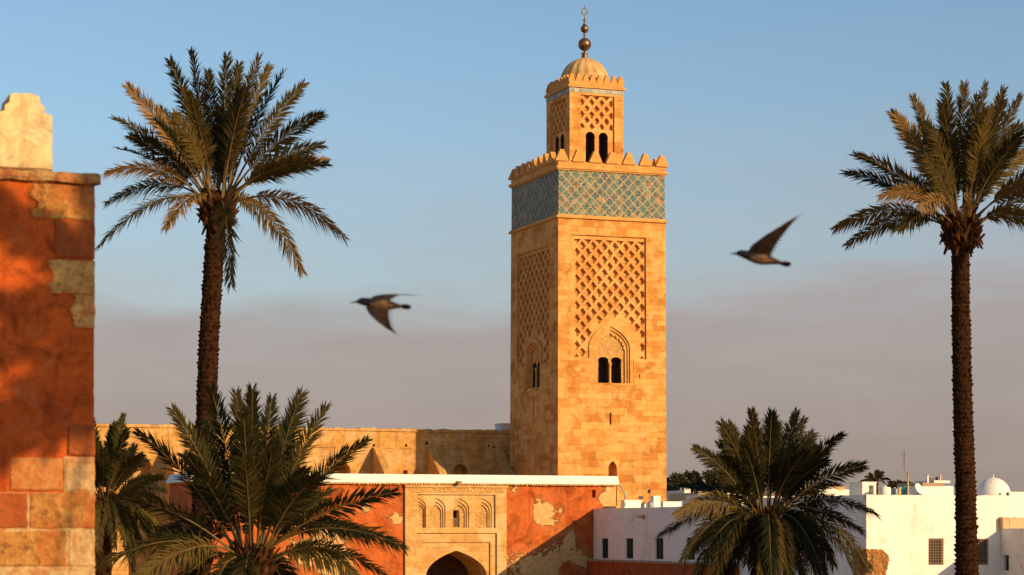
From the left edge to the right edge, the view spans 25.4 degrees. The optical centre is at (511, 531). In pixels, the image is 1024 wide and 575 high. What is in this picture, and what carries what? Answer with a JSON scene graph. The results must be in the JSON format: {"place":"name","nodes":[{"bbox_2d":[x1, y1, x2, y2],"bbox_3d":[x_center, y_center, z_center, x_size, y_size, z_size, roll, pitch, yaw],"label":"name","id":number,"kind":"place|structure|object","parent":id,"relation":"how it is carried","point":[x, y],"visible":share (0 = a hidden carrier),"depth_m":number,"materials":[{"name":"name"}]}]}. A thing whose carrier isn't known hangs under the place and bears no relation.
{"place":"outdoors","nodes":[
{"label":"outdoors","id":0,"kind":"place"},
{"bbox_2d":[0,93,100,574],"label":"terracotta wall","id":1,"kind":"structure","parent":0,"point":[47,327],"depth_m":26.80,"materials":[{"name":"stone"}]},
{"bbox_2d":[350,294,425,337],"bbox_3d":[-1.005,-1.706,18.125,0.500,0.415,0.708,0,0,11],"label":"flying bird","id":2,"kind":"object","parent":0,"point":[378,307],"visible":1,"depth_m":17.95},
{"bbox_2d":[0,0,1023,494],"label":"sky","id":3,"kind":"structure","parent":0,"point":[755,110],"materials":[{"name":"blue"}]},
{"bbox_2d":[729,214,800,266],"bbox_3d":[2.014,-2.304,18.015,0.589,0.407,0.528,0,0,0],"label":"flying bird","id":4,"kind":"object","parent":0,"point":[759,251],"visible":1,"depth_m":17.95},
{"bbox_2d":[852,549,889,574],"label":"ruined wall","id":5,"kind":"structure","parent":0,"point":[878,559],"depth_m":100.49,"materials":[{"name":"stone"}]},
{"label":"ground","id":6,"kind":"structure","parent":0,"visible":0},
{"bbox_2d":[94,413,167,574],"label":"date palm","id":7,"kind":"object","parent":6,"relation":"on","point":[116,465],"visible":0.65,"depth_m":91.22,"materials":[{"name":"green plant"}]},
{"bbox_2d":[95,47,349,574],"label":"date palm","id":8,"kind":"object","parent":6,"relation":"on","point":[220,145],"visible":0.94,"depth_m":79.63,"materials":[{"name":"green plant"}]},
{"bbox_2d":[95,380,410,574],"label":"date palm","id":9,"kind":"object","parent":6,"relation":"on","point":[262,483],"visible":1,"depth_m":65.23,"materials":[{"name":"green plant"}]},
{"bbox_2d":[95,423,513,574],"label":"buttressed rampart","id":10,"kind":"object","parent":6,"relation":"on","point":[437,451],"visible":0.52,"depth_m":183.11,"materials":[{"name":"stone"}]},
{"bbox_2d":[494,423,509,430],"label":"roof hut","id":11,"kind":"object","parent":10,"relation":"on","point":[502,426],"visible":0.86,"depth_m":187.03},
{"bbox_2d":[166,473,625,574],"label":"gatehouse","id":12,"kind":"object","parent":6,"relation":"on","point":[439,524],"visible":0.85,"depth_m":136.96,"materials":[{"name":"paint"}]},
{"bbox_2d":[508,5,667,507],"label":"minaret","id":13,"kind":"object","parent":6,"relation":"on","point":[588,345],"visible":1,"depth_m":177.51,"materials":[{"name":"stone"}]},
{"bbox_2d":[586,505,743,574],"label":"white house","id":14,"kind":"structure","parent":6,"relation":"on","point":[625,542],"depth_m":132.62,"materials":[{"name":"paint"}]},
{"bbox_2d":[603,538,607,557],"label":"window","id":15,"kind":"structure","parent":14,"relation":"in","point":[605,540],"depth_m":138.09,"materials":[{"name":"black glass"}]},
{"bbox_2d":[627,538,632,558],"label":"window","id":16,"kind":"structure","parent":14,"relation":"in","point":[629,540],"depth_m":134.53,"materials":[{"name":"black glass"}]},
{"bbox_2d":[620,500,641,507],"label":"roof block","id":17,"kind":"structure","parent":14,"relation":"on","point":[630,503],"depth_m":138.68,"materials":[{"name":"white paint"}]},
{"bbox_2d":[641,502,646,507],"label":"water tank","id":18,"kind":"object","parent":14,"relation":"on","point":[643,504],"visible":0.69,"depth_m":134.12,"materials":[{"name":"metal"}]},
{"bbox_2d":[647,501,652,506],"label":"water tank","id":19,"kind":"object","parent":14,"relation":"on","point":[650,504],"visible":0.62,"depth_m":133.28,"materials":[{"name":"grey plastic"}]},
{"bbox_2d":[651,496,659,506],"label":"roof block","id":20,"kind":"structure","parent":14,"relation":"on","point":[655,500],"depth_m":134.02,"materials":[{"name":"white paint"}]},
{"bbox_2d":[657,538,662,558],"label":"window","id":21,"kind":"structure","parent":14,"relation":"in","point":[660,541],"depth_m":130.49,"materials":[{"name":"black glass"}]},
{"bbox_2d":[660,501,681,506],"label":"roof block","id":22,"kind":"structure","parent":14,"relation":"on","point":[670,503],"depth_m":135.28,"materials":[{"name":"white paint"}]},
{"bbox_2d":[688,538,694,559],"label":"window","id":23,"kind":"structure","parent":14,"relation":"in","point":[692,558],"depth_m":126.31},
{"bbox_2d":[667,472,690,490],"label":"tree","id":24,"kind":"object","parent":6,"relation":"on","point":[674,480],"visible":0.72,"depth_m":261.49,"materials":[{"name":"green plant"}]},
{"bbox_2d":[667,488,690,500],"bbox_3d":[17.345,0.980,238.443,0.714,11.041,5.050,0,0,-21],"label":"house","id":25,"kind":"structure","parent":6,"relation":"on","point":[680,491],"depth_m":237.36,"materials":[{"name":"white paint"}]},
{"bbox_2d":[669,490,713,500],"bbox_3d":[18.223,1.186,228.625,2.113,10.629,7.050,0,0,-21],"label":"house","id":26,"kind":"structure","parent":6,"relation":"on","point":[677,496],"depth_m":229.22,"materials":[{"name":"grey paint"}]},
{"bbox_2d":[681,470,702,492],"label":"tree","id":27,"kind":"object","parent":6,"relation":"on","point":[693,475],"visible":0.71,"depth_m":267.51,"materials":[{"name":"green plant"}]},
{"bbox_2d":[686,493,729,499],"bbox_3d":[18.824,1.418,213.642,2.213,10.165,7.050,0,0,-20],"label":"house","id":28,"kind":"structure","parent":6,"relation":"on","point":[688,497],"depth_m":214.87,"materials":[{"name":"white paint"}]},
{"bbox_2d":[698,469,724,490],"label":"tree","id":29,"kind":"object","parent":6,"relation":"on","point":[710,478],"visible":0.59,"depth_m":257.56,"materials":[{"name":"green plant"}]},
{"bbox_2d":[680,496,802,505],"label":"house","id":30,"kind":"structure","parent":6,"relation":"on","point":[683,501],"depth_m":164.35,"materials":[{"name":"white paint"}]},
{"bbox_2d":[655,405,881,574],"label":"date palm","id":31,"kind":"object","parent":6,"relation":"on","point":[769,540],"visible":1,"depth_m":83.90,"materials":[{"name":"green plant"}]},
{"bbox_2d":[772,489,848,495],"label":"house","id":32,"kind":"structure","parent":6,"relation":"on","point":[839,492],"depth_m":175.56,"materials":[{"name":"white paint"}]},
{"bbox_2d":[860,469,890,494],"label":"date palm","id":33,"kind":"object","parent":6,"relation":"on","point":[876,476],"visible":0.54,"depth_m":189.74,"materials":[{"name":"green plant"}]},
{"bbox_2d":[744,495,1023,574],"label":"white house","id":34,"kind":"structure","parent":6,"relation":"on","point":[912,534],"depth_m":109.06,"materials":[{"name":"paint"}]},
{"bbox_2d":[848,482,876,494],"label":"roof hut","id":35,"kind":"object","parent":34,"relation":"on","point":[862,488],"visible":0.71,"depth_m":110.26,"materials":[{"name":"white paint"}]},
{"bbox_2d":[879,486,890,494],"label":"water tank","id":36,"kind":"object","parent":34,"relation":"on","point":[884,490],"visible":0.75,"depth_m":109.27,"materials":[{"name":"white plastic"}]},
{"bbox_2d":[891,487,897,494],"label":"water tank","id":37,"kind":"object","parent":34,"relation":"on","point":[894,490],"visible":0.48,"depth_m":109.99,"materials":[{"name":"grey plastic"}]},
{"bbox_2d":[901,486,906,494],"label":"water tank","id":38,"kind":"object","parent":34,"relation":"on","point":[904,490],"visible":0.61,"depth_m":110.03,"materials":[{"name":"teal plastic"}]},
{"bbox_2d":[902,450,908,494],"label":"antenna mast","id":39,"kind":"object","parent":34,"relation":"on","point":[904,461],"visible":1,"depth_m":109.46,"materials":[{"name":"metal"}]},
{"bbox_2d":[915,483,923,494],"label":"satellite dish","id":40,"kind":"object","parent":34,"relation":"on","point":[919,488],"visible":1,"depth_m":109.82,"materials":[{"name":"metal"}]},
{"bbox_2d":[897,480,953,494],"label":"roof room","id":41,"kind":"object","parent":34,"relation":"on","point":[935,487],"visible":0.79,"depth_m":110.90,"materials":[{"name":"white paint"}]},
{"bbox_2d":[929,477,937,482],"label":"air conditioner","id":42,"kind":"object","parent":41,"relation":"on","point":[931,479],"visible":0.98,"depth_m":111.58,"materials":[{"name":"grey plastic"}]},
{"bbox_2d":[928,538,942,564],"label":"window","id":43,"kind":"structure","parent":34,"relation":"in","point":[935,545],"depth_m":109.22,"materials":[{"name":"wood"}]},
{"bbox_2d":[977,539,987,564],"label":"window","id":44,"kind":"structure","parent":34,"relation":"in","point":[982,547],"depth_m":110.18,"materials":[{"name":"wood"}]},
{"bbox_2d":[976,474,1009,495],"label":"white dome","id":45,"kind":"structure","parent":34,"relation":"on","point":[994,486],"depth_m":114.26,"materials":[{"name":"white paint"}]},
{"bbox_2d":[1007,492,1023,495],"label":"roof wall","id":46,"kind":"structure","parent":34,"relation":"on","point":[1015,493],"depth_m":114.17,"materials":[{"name":"white paint"}]},
{"bbox_2d":[887,480,898,488],"bbox_3d":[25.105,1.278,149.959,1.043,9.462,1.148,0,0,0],"label":"bush","id":47,"kind":"object","parent":6,"relation":"on","point":[892,484],"visible":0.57,"depth_m":149.69,"materials":[{"name":"green plant"}]},
{"bbox_2d":[896,480,912,483],"bbox_3d":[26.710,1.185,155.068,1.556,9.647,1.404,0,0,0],"label":"bush","id":48,"kind":"object","parent":6,"relation":"on","point":[899,481],"visible":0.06,"depth_m":154.99,"materials":[{"name":"green plant"}]},
{"bbox_2d":[829,78,1023,574],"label":"date palm","id":49,"kind":"object","parent":6,"relation":"on","point":[987,155],"visible":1,"depth_m":79.51,"materials":[{"name":"green plant"}]},
{"bbox_2d":[999,517,1023,574],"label":"annex","id":50,"kind":"object","parent":6,"relation":"on","point":[1012,546],"visible":1,"depth_m":109.63,"materials":[{"name":"white paint"}]},
{"bbox_2d":[1006,555,1008,569],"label":"window","id":51,"kind":"structure","parent":50,"relation":"in","point":[1007,556],"depth_m":110.10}
]}

